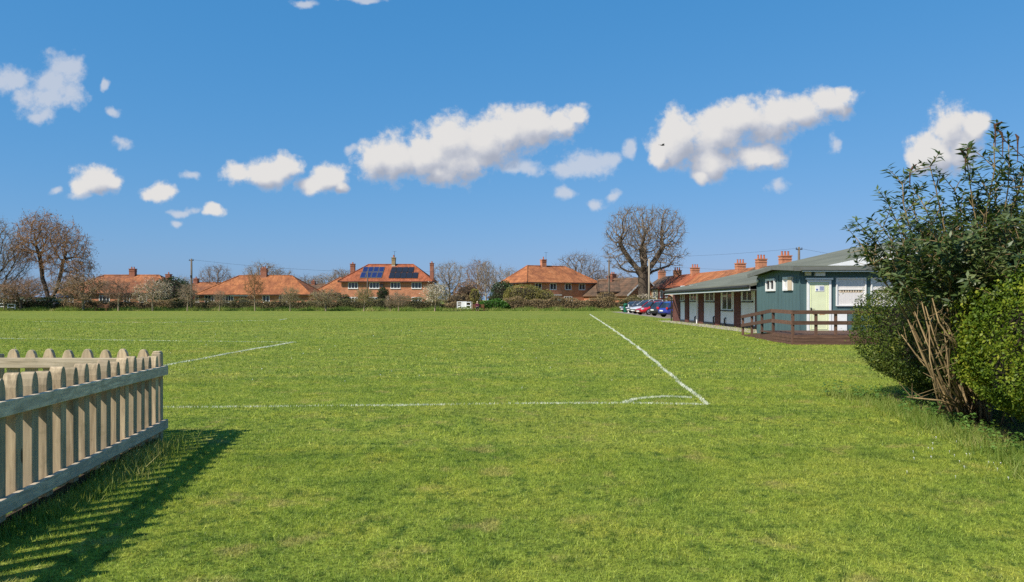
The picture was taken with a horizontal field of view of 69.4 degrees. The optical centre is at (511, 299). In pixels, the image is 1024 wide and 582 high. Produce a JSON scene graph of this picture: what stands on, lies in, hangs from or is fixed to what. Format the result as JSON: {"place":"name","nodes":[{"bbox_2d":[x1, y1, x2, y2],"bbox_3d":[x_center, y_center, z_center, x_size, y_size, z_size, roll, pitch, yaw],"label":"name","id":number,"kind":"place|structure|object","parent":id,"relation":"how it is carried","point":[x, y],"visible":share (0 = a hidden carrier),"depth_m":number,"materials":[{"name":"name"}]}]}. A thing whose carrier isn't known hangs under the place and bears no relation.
{"place":"outdoors","nodes":[
{"label":"outdoors","id":0,"kind":"place"},
{"bbox_2d":[0,304,621,310],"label":"verge grass","id":1,"kind":"structure","parent":0,"point":[341,308],"depth_m":107.16,"materials":[{"name":"green plant"}]},
{"bbox_2d":[0,300,1023,581],"bbox_3d":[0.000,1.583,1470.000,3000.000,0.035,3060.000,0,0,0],"label":"ground","id":2,"kind":"structure","parent":0,"point":[370,316],"depth_m":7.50,"materials":[{"name":"green plant"}]},
{"bbox_2d":[0,282,24,307],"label":"orchard tree","id":3,"kind":"object","parent":2,"relation":"on","point":[4,300],"visible":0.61,"depth_m":107.42,"materials":[{"name":"brown plant"}]},
{"bbox_2d":[0,215,35,287],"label":"bare tree","id":4,"kind":"object","parent":2,"relation":"on","point":[5,264],"visible":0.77,"depth_m":112.59,"materials":[{"name":"brown plant"}]},
{"bbox_2d":[0,277,48,308],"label":"orchard tree","id":5,"kind":"object","parent":2,"relation":"on","point":[4,286],"visible":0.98,"depth_m":107.13,"materials":[{"name":"brown plant"}]},
{"bbox_2d":[3,273,55,294],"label":"bare tree","id":6,"kind":"object","parent":2,"relation":"on","point":[49,289],"visible":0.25,"depth_m":139.87,"materials":[{"name":"grey plant"}]},
{"bbox_2d":[0,296,66,308],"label":"hedge","id":7,"kind":"object","parent":2,"relation":"on","point":[41,303],"visible":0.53,"depth_m":110.37,"materials":[{"name":"green plant"}]},
{"bbox_2d":[34,294,68,301],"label":"shed","id":8,"kind":"structure","parent":2,"relation":"on","point":[61,297],"depth_m":121.76,"materials":[{"name":"white paint"}]},
{"bbox_2d":[3,205,100,300],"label":"bare tree","id":9,"kind":"object","parent":2,"relation":"on","point":[40,237],"visible":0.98,"depth_m":112.49,"materials":[{"name":"plant"}]},
{"bbox_2d":[47,273,93,291],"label":"bare tree","id":10,"kind":"object","parent":2,"relation":"on","point":[63,279],"visible":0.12,"depth_m":147.89,"materials":[{"name":"grey plant"}]},
{"bbox_2d":[48,271,114,309],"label":"orchard tree","id":11,"kind":"object","parent":2,"relation":"on","point":[77,283],"visible":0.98,"depth_m":106.31,"materials":[{"name":"brown plant"}]},
{"bbox_2d":[0,349,167,527],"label":"picket fence","id":12,"kind":"object","parent":2,"relation":"on","point":[67,418],"visible":0.98,"depth_m":6.13,"materials":[{"name":"wood"}]},
{"bbox_2d":[0,446,183,545],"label":"grass tussock","id":13,"kind":"object","parent":2,"relation":"on","point":[76,496],"depth_m":5.66,"materials":[{"name":"green plant"}]},
{"bbox_2d":[95,304,108,310],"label":"park bench","id":14,"kind":"object","parent":2,"relation":"on","point":[103,305],"visible":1,"depth_m":106.50,"materials":[{"name":"brown wood"}]},
{"bbox_2d":[98,278,137,310],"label":"orchard tree","id":15,"kind":"object","parent":2,"relation":"on","point":[110,292],"visible":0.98,"depth_m":106.35,"materials":[{"name":"brown plant"}]},
{"bbox_2d":[60,298,177,309],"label":"hedge","id":16,"kind":"object","parent":2,"relation":"on","point":[142,304],"visible":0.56,"depth_m":110.45,"materials":[{"name":"plant"}]},
{"bbox_2d":[57,267,196,302],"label":"bungalow","id":17,"kind":"object","parent":2,"relation":"on","point":[139,279],"visible":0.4,"depth_m":128.96,"materials":[{"name":"orange tile"}]},
{"bbox_2d":[49,422,223,502],"bbox_3d":[-3.646,1.512,6.864,1.009,0.184,4.233,0,0,0],"label":"grass tussock","id":18,"kind":"object","parent":2,"relation":"on","point":[158,451],"depth_m":7.28,"materials":[{"name":"green plant"}]},
{"bbox_2d":[1,338,281,341],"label":"pitch marking","id":19,"kind":"object","parent":2,"relation":"on","point":[125,340],"visible":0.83,"depth_m":29.18,"materials":[{"name":"white paint"}]},
{"bbox_2d":[129,277,172,310],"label":"orchard tree","id":20,"kind":"object","parent":2,"relation":"on","point":[146,295],"visible":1,"depth_m":106.42,"materials":[{"name":"beige plant"}]},
{"bbox_2d":[153,276,189,301],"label":"bush","id":21,"kind":"object","parent":2,"relation":"on","point":[175,283],"visible":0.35,"depth_m":123.00,"materials":[{"name":"green plant"}]},
{"bbox_2d":[173,282,198,310],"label":"orchard tree","id":22,"kind":"object","parent":2,"relation":"on","point":[188,289],"visible":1,"depth_m":105.69,"materials":[{"name":"brown plant"}]},
{"bbox_2d":[189,259,193,308],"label":"telegraph pole","id":23,"kind":"object","parent":2,"relation":"on","point":[191,288],"visible":0.85,"depth_m":107.89,"materials":[{"name":"brown wood"}]},
{"bbox_2d":[193,277,220,302],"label":"bungalow","id":24,"kind":"object","parent":2,"relation":"on","point":[200,286],"visible":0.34,"depth_m":146.29,"materials":[{"name":"orange tile"}]},
{"bbox_2d":[197,263,235,283],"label":"bare tree","id":25,"kind":"object","parent":2,"relation":"on","point":[218,278],"visible":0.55,"depth_m":149.31,"materials":[{"name":"grey plant"}]},
{"bbox_2d":[211,289,225,310],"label":"orchard tree","id":26,"kind":"object","parent":2,"relation":"on","point":[220,296],"visible":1,"depth_m":105.64,"materials":[{"name":"brown plant"}]},
{"bbox_2d":[163,342,291,365],"bbox_3d":[-8.375,1.581,21.567,0.252,0.046,12.349,0,0,1],"label":"pitch marking","id":27,"kind":"object","parent":2,"relation":"on","point":[228,353],"visible":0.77,"depth_m":21.89,"materials":[{"name":"white paint"}]},
{"bbox_2d":[169,297,337,308],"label":"hedge","id":28,"kind":"object","parent":2,"relation":"on","point":[232,304],"visible":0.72,"depth_m":109.38,"materials":[{"name":"green plant"}]},
{"bbox_2d":[243,272,265,310],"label":"orchard tree","id":29,"kind":"object","parent":2,"relation":"on","point":[254,296],"visible":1,"depth_m":105.62,"materials":[{"name":"brown plant"}]},
{"bbox_2d":[195,266,321,302],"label":"bungalow","id":30,"kind":"object","parent":2,"relation":"on","point":[232,288],"visible":0.56,"depth_m":129.36,"materials":[{"name":"orange tile"}]},
{"bbox_2d":[223,295,233,300],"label":"window","id":31,"kind":"structure","parent":30,"relation":"in","point":[228,297],"depth_m":127.97,"materials":[{"name":"white glass"}]},
{"bbox_2d":[243,261,280,274],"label":"bare tree","id":32,"kind":"object","parent":2,"relation":"on","point":[248,269],"visible":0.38,"depth_m":149.89,"materials":[{"name":"grey plant"}]},
{"bbox_2d":[268,265,295,276],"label":"bare tree","id":33,"kind":"object","parent":2,"relation":"on","point":[280,271],"visible":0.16,"depth_m":154.65,"materials":[{"name":"grey plant"}]},
{"bbox_2d":[277,286,299,310],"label":"orchard tree","id":34,"kind":"object","parent":2,"relation":"on","point":[290,294],"visible":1,"depth_m":104.57,"materials":[{"name":"brown plant"}]},
{"bbox_2d":[298,273,326,283],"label":"bare tree","id":35,"kind":"object","parent":2,"relation":"on","point":[310,281],"visible":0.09,"depth_m":163.86,"materials":[{"name":"grey plant"}]},
{"bbox_2d":[309,279,324,288],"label":"cottage","id":36,"kind":"structure","parent":2,"relation":"on","point":[314,284],"depth_m":153.53,"materials":[{"name":"brown tile"}]},
{"bbox_2d":[301,271,343,283],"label":"bare tree","id":37,"kind":"object","parent":2,"relation":"on","point":[321,276],"visible":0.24,"depth_m":164.14,"materials":[{"name":"grey plant"}]},
{"bbox_2d":[306,286,342,310],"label":"orchard tree","id":38,"kind":"object","parent":2,"relation":"on","point":[322,294],"visible":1,"depth_m":104.41,"materials":[{"name":"brown plant"}]},
{"bbox_2d":[318,277,341,300],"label":"cottage","id":39,"kind":"structure","parent":2,"relation":"on","point":[336,285],"depth_m":139.25,"materials":[{"name":"orange brick"}]},
{"bbox_2d":[328,269,348,280],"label":"bare tree","id":40,"kind":"object","parent":2,"relation":"on","point":[336,270],"visible":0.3,"depth_m":149.36,"materials":[{"name":"grey plant"}]},
{"bbox_2d":[353,286,375,310],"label":"orchard tree","id":41,"kind":"object","parent":2,"relation":"on","point":[364,295],"visible":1,"depth_m":102.86,"materials":[{"name":"brown plant"}]},
{"bbox_2d":[376,287,388,298],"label":"bush","id":42,"kind":"object","parent":2,"relation":"on","point":[383,293],"visible":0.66,"depth_m":113.49,"materials":[{"name":"green plant"}]},
{"bbox_2d":[337,251,436,301],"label":"brick house","id":43,"kind":"structure","parent":2,"relation":"on","point":[411,279],"depth_m":128.00,"materials":[{"name":"orange ceramic"}]},
{"bbox_2d":[348,282,357,288],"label":"window","id":44,"kind":"structure","parent":43,"relation":"in","point":[351,285],"depth_m":127.93,"materials":[{"name":"white paint"}]},
{"bbox_2d":[369,282,378,288],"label":"window","id":45,"kind":"structure","parent":43,"relation":"in","point":[372,285],"depth_m":127.97,"materials":[{"name":"white paint"}]},
{"bbox_2d":[390,282,399,288],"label":"window","id":46,"kind":"structure","parent":43,"relation":"in","point":[393,285],"depth_m":127.97,"materials":[{"name":"white paint"}]},
{"bbox_2d":[412,282,420,288],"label":"window","id":47,"kind":"structure","parent":43,"relation":"in","point":[415,285],"depth_m":127.97,"materials":[{"name":"white paint"}]},
{"bbox_2d":[337,296,440,308],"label":"hedge","id":48,"kind":"object","parent":2,"relation":"on","point":[381,303],"visible":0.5,"depth_m":109.71,"materials":[{"name":"green plant"}]},
{"bbox_2d":[385,294,395,310],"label":"orchard tree","id":49,"kind":"object","parent":2,"relation":"on","point":[387,302],"visible":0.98,"depth_m":102.83,"materials":[{"name":"brown plant"}]},
{"bbox_2d":[163,401,621,407],"bbox_3d":[-3.283,1.584,11.122,10.078,0.039,0.227,0,0,-3],"label":"pitch marking","id":50,"kind":"object","parent":2,"relation":"on","point":[384,405],"visible":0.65,"depth_m":11.16,"materials":[{"name":"white paint"}]},
{"bbox_2d":[385,290,411,310],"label":"orchard tree","id":51,"kind":"object","parent":2,"relation":"on","point":[399,296],"visible":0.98,"depth_m":102.81,"materials":[{"name":"brown plant"}]},
{"bbox_2d":[419,281,449,310],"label":"orchard tree","id":52,"kind":"object","parent":2,"relation":"on","point":[439,292],"visible":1,"depth_m":102.59,"materials":[{"name":"beige plant"}]},
{"bbox_2d":[441,301,462,308],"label":"hedge","id":53,"kind":"object","parent":2,"relation":"on","point":[450,305],"visible":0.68,"depth_m":110.97,"materials":[{"name":"green plant"}]},
{"bbox_2d":[434,261,471,304],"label":"bare tree","id":54,"kind":"object","parent":2,"relation":"on","point":[448,277],"visible":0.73,"depth_m":134.50,"materials":[{"name":"grey plant"}]},
{"bbox_2d":[443,293,470,304],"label":"bush","id":55,"kind":"object","parent":2,"relation":"on","point":[454,298],"visible":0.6,"depth_m":112.86,"materials":[{"name":"brown plant"}]},
{"bbox_2d":[452,281,483,308],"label":"bush","id":56,"kind":"object","parent":2,"relation":"on","point":[466,289],"visible":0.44,"depth_m":115.40,"materials":[{"name":"brown plant"}]},
{"bbox_2d":[469,288,481,303],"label":"bush","id":57,"kind":"object","parent":2,"relation":"on","point":[474,294],"visible":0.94,"depth_m":112.17,"materials":[{"name":"green plant"}]},
{"bbox_2d":[463,256,492,308],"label":"bare tree","id":58,"kind":"object","parent":2,"relation":"on","point":[469,275],"visible":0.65,"depth_m":125.61,"materials":[{"name":"silver plant"}]},
{"bbox_2d":[475,261,496,300],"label":"bare tree","id":59,"kind":"object","parent":2,"relation":"on","point":[489,286],"visible":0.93,"depth_m":123.85,"materials":[{"name":"silver plant"}]},
{"bbox_2d":[479,298,509,309],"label":"bush","id":60,"kind":"object","parent":2,"relation":"on","point":[494,303],"visible":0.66,"depth_m":108.22,"materials":[{"name":"green plant"}]},
{"bbox_2d":[482,265,516,295],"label":"bare tree","id":61,"kind":"object","parent":2,"relation":"on","point":[500,275],"visible":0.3,"depth_m":144.13,"materials":[{"name":"grey plant"}]},
{"bbox_2d":[489,281,513,299],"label":"bush","id":62,"kind":"object","parent":2,"relation":"on","point":[499,289],"visible":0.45,"depth_m":118.23,"materials":[{"name":"green plant"}]},
{"bbox_2d":[15,329,1008,479],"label":"daisies","id":63,"kind":"object","parent":2,"relation":"on","point":[759,358],"visible":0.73,"depth_m":7.85,"materials":[{"name":"white plant"}]},
{"bbox_2d":[503,284,541,300],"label":"bush","id":64,"kind":"object","parent":2,"relation":"on","point":[528,292],"visible":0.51,"depth_m":113.92,"materials":[{"name":"green plant"}]},
{"bbox_2d":[536,289,555,300],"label":"bush","id":65,"kind":"object","parent":2,"relation":"on","point":[543,294],"visible":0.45,"depth_m":113.86,"materials":[{"name":"green plant"}]},
{"bbox_2d":[501,252,596,300],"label":"brick house","id":66,"kind":"structure","parent":2,"relation":"on","point":[563,281],"depth_m":132.38,"materials":[{"name":"orange ceramic"}]},
{"bbox_2d":[550,283,556,289],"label":"window","id":67,"kind":"structure","parent":66,"relation":"in","point":[553,286],"depth_m":130.39,"materials":[{"name":"white paint"}]},
{"bbox_2d":[504,296,617,308],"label":"hedge","id":68,"kind":"object","parent":2,"relation":"on","point":[574,303],"visible":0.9,"depth_m":109.43,"materials":[{"name":"brown plant"}]},
{"bbox_2d":[554,250,607,280],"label":"bare tree","id":69,"kind":"object","parent":2,"relation":"on","point":[585,264],"visible":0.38,"depth_m":144.05,"materials":[{"name":"grey plant"}]},
{"bbox_2d":[589,269,623,279],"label":"bare tree","id":70,"kind":"object","parent":2,"relation":"on","point":[602,275],"visible":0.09,"depth_m":149.35,"materials":[{"name":"grey plant"}]},
{"bbox_2d":[597,292,616,300],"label":"bush","id":71,"kind":"object","parent":2,"relation":"on","point":[605,294],"visible":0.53,"depth_m":111.13,"materials":[{"name":"brown plant"}]},
{"bbox_2d":[596,276,620,293],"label":"bungalow","id":72,"kind":"object","parent":2,"relation":"on","point":[602,286],"visible":0.25,"depth_m":126.99,"materials":[{"name":"brown tile"}]},
{"bbox_2d":[607,260,610,293],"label":"telegraph pole","id":73,"kind":"object","parent":2,"relation":"on","point":[608,261],"visible":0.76,"depth_m":113.88,"materials":[{"name":"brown wood"}]},
{"bbox_2d":[582,272,653,308],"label":"bungalow","id":74,"kind":"object","parent":2,"relation":"on","point":[628,286],"visible":0.36,"depth_m":125.36,"materials":[{"name":"orange tile"}]},
{"bbox_2d":[599,201,690,295],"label":"oak tree","id":75,"kind":"object","parent":2,"relation":"on","point":[641,248],"visible":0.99,"depth_m":114.24,"materials":[{"name":"brown plant"}]},
{"bbox_2d":[617,296,672,306],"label":"hedge","id":76,"kind":"object","parent":2,"relation":"on","point":[621,302],"visible":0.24,"depth_m":108.39,"materials":[{"name":"green plant"}]},
{"bbox_2d":[617,312,672,317],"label":"car park","id":77,"kind":"structure","parent":2,"relation":"on","point":[659,315],"depth_m":75.20,"materials":[{"name":"grey asphalt"}]},
{"bbox_2d":[619,301,639,311],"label":"parked car","id":78,"kind":"object","parent":77,"relation":"on","point":[630,303],"visible":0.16,"depth_m":96.26,"materials":[{"name":"grey paint"}]},
{"bbox_2d":[635,301,657,314],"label":"parked car","id":79,"kind":"object","parent":77,"relation":"on","point":[643,309],"visible":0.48,"depth_m":78.64,"materials":[{"name":"red paint"}]},
{"bbox_2d":[630,300,666,313],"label":"parked car","id":80,"kind":"object","parent":77,"relation":"on","point":[643,302],"visible":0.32,"depth_m":84.94,"materials":[{"name":"silver metal"}]},
{"bbox_2d":[648,301,666,315],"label":"parked car","id":81,"kind":"object","parent":77,"relation":"on","point":[653,310],"visible":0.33,"depth_m":73.18,"materials":[{"name":"paint"}]},
{"bbox_2d":[657,301,672,316],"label":"parked car","id":82,"kind":"object","parent":77,"relation":"on","point":[664,309],"visible":0.27,"depth_m":67.91,"materials":[{"name":"blue paint"}]},
{"bbox_2d":[590,314,707,404],"bbox_3d":[5.835,1.574,45.978,0.338,0.060,69.668,0,0,5],"label":"pitch marking","id":83,"kind":"object","parent":2,"relation":"on","point":[673,375],"visible":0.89,"depth_m":17.53,"materials":[{"name":"white paint"}]},
{"bbox_2d":[648,259,649,299],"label":"flagpole","id":84,"kind":"object","parent":2,"relation":"on","point":[648,279],"visible":0.79,"depth_m":103.89,"materials":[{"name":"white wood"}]},
{"bbox_2d":[621,395,691,402],"bbox_3d":[2.254,1.584,11.920,1.423,0.040,0.424,0,0,-26],"label":"pitch marking","id":85,"kind":"object","parent":2,"relation":"on","point":[653,397],"visible":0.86,"depth_m":12.08,"materials":[{"name":"white paint"}]},
{"bbox_2d":[650,251,792,300],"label":"terraced houses","id":86,"kind":"structure","parent":2,"relation":"on","point":[661,283],"depth_m":108.60,"materials":[{"name":"brown tile"}]},
{"bbox_2d":[741,309,878,344],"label":"timber deck","id":87,"kind":"structure","parent":2,"relation":"on","point":[816,336],"depth_m":26.30,"materials":[{"name":"brown wood"}]},
{"bbox_2d":[747,265,918,332],"bbox_3d":[17.387,0.105,32.498,12.225,3.190,5.916,0,0,0],"label":"pavilion extension","id":88,"kind":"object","parent":2,"relation":"on","point":[810,287],"visible":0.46,"depth_m":30.00,"materials":[{"name":"teal wood"}]},
{"bbox_2d":[765,278,775,290],"bbox_3d":[11.645,-0.670,33.350,0.070,0.560,1.150,0,0,0],"label":"window","id":89,"kind":"structure","parent":88,"relation":"in","point":[770,284],"depth_m":33.27,"materials":[{"name":"white paint"}]},
{"bbox_2d":[782,276,792,290],"bbox_3d":[11.638,-0.680,31.248,0.085,0.580,1.055,0,0,0],"label":"window","id":90,"kind":"structure","parent":88,"relation":"in","point":[787,282],"depth_m":31.13,"materials":[{"name":"white glass"}]},
{"bbox_2d":[810,282,828,329],"bbox_3d":[12.436,0.310,29.952,0.786,2.060,0.105,0,0,0],"label":"door","id":91,"kind":"structure","parent":88,"relation":"in","point":[819,291],"depth_m":29.95,"materials":[{"name":"yellow paint"}]},
{"bbox_2d":[836,278,865,305],"bbox_3d":[13.735,-0.320,29.965,1.211,1.150,0.070,0,0,0],"label":"window","id":92,"kind":"structure","parent":88,"relation":"in","point":[847,289],"depth_m":29.98,"materials":[{"name":"white paint"}]},
{"bbox_2d":[870,278,900,305],"bbox_3d":[15.162,-0.320,29.965,1.255,1.150,0.070,0,0,0],"label":"window","id":93,"kind":"structure","parent":88,"relation":"in","point":[872,281],"depth_m":29.98,"materials":[{"name":"white paint"}]},
{"bbox_2d":[662,227,1018,328],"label":"pavilion","id":94,"kind":"structure","parent":2,"relation":"on","point":[730,300],"depth_m":45.82,"materials":[{"name":"wood"}]},
{"bbox_2d":[689,294,695,301],"bbox_3d":[12.474,-0.275,50.939,0.110,0.850,1.538,0,0,-4],"label":"window","id":95,"kind":"structure","parent":94,"relation":"in","point":[692,296],"depth_m":50.90,"materials":[{"name":"white glass"}]},
{"bbox_2d":[704,293,714,301],"bbox_3d":[12.692,-0.265,47.587,0.110,0.870,1.873,0,0,-4],"label":"window","id":96,"kind":"structure","parent":94,"relation":"in","point":[709,297],"depth_m":47.46,"materials":[{"name":"white paint"}]},
{"bbox_2d":[721,292,732,311],"bbox_3d":[12.898,-0.005,44.420,0.110,1.390,1.827,0,0,-4],"label":"window","id":97,"kind":"structure","parent":94,"relation":"in","point":[727,297],"depth_m":44.39,"materials":[{"name":"white glass"}]},
{"bbox_2d":[741,287,752,302],"bbox_3d":[13.103,-0.275,41.255,0.110,0.850,1.592,0,0,-4],"label":"window","id":98,"kind":"structure","parent":94,"relation":"in","point":[747,296],"depth_m":41.12,"materials":[{"name":"white paint"}]},
{"bbox_2d":[815,386,1023,488],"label":"edge grass","id":99,"kind":"structure","parent":2,"relation":"on","point":[949,428],"depth_m":8.83,"materials":[{"name":"green plant"}]},
{"bbox_2d":[876,201,1023,300],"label":"conifer hedge","id":100,"kind":"object","parent":2,"relation":"on","point":[940,241],"visible":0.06,"depth_m":13.42,"materials":[{"name":"green plant"}]},
{"bbox_2d":[0,0,1023,299],"label":"sky","id":101,"kind":"structure","parent":0,"point":[313,136],"materials":[{"name":"blue"}]},
{"bbox_2d":[662,321,756,332],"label":"path","id":102,"kind":"structure","parent":0,"point":[718,327],"depth_m":42.62,"materials":[{"name":"concrete"}]},
{"bbox_2d":[873,392,1023,447],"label":"soil","id":103,"kind":"structure","parent":0,"point":[996,418],"depth_m":9.70,"materials":[{"name":"brown soil"}]},
{"bbox_2d":[822,380,1023,465],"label":"nettle patch","id":104,"kind":"object","parent":103,"relation":"on","point":[963,418],"visible":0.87,"depth_m":9.31,"materials":[{"name":"green plant"}]},
{"bbox_2d":[836,276,1014,401],"bbox_3d":[6.698,0.489,11.228,2.842,2.184,4.391,0,0,0],"label":"privet hedge","id":105,"kind":"object","parent":103,"relation":"on","point":[895,354],"visible":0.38,"depth_m":11.43,"materials":[{"name":"green plant"}]},
{"bbox_2d":[841,119,1023,425],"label":"buddleia bush","id":106,"kind":"object","parent":103,"relation":"on","point":[978,262],"visible":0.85,"depth_m":9.12,"materials":[{"name":"green plant"}]},
{"bbox_2d":[929,250,1023,430],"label":"privet hedge","id":107,"kind":"object","parent":103,"relation":"on","point":[996,342],"visible":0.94,"depth_m":8.21,"materials":[{"name":"green plant"}]},
{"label":"white rail fence","id":108,"kind":"object","parent":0,"visible":0},
{"bbox_2d":[457,301,465,308],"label":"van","id":109,"kind":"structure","parent":108,"relation":"attached to","point":[463,303],"depth_m":108.53,"materials":[{"name":"white paint"}]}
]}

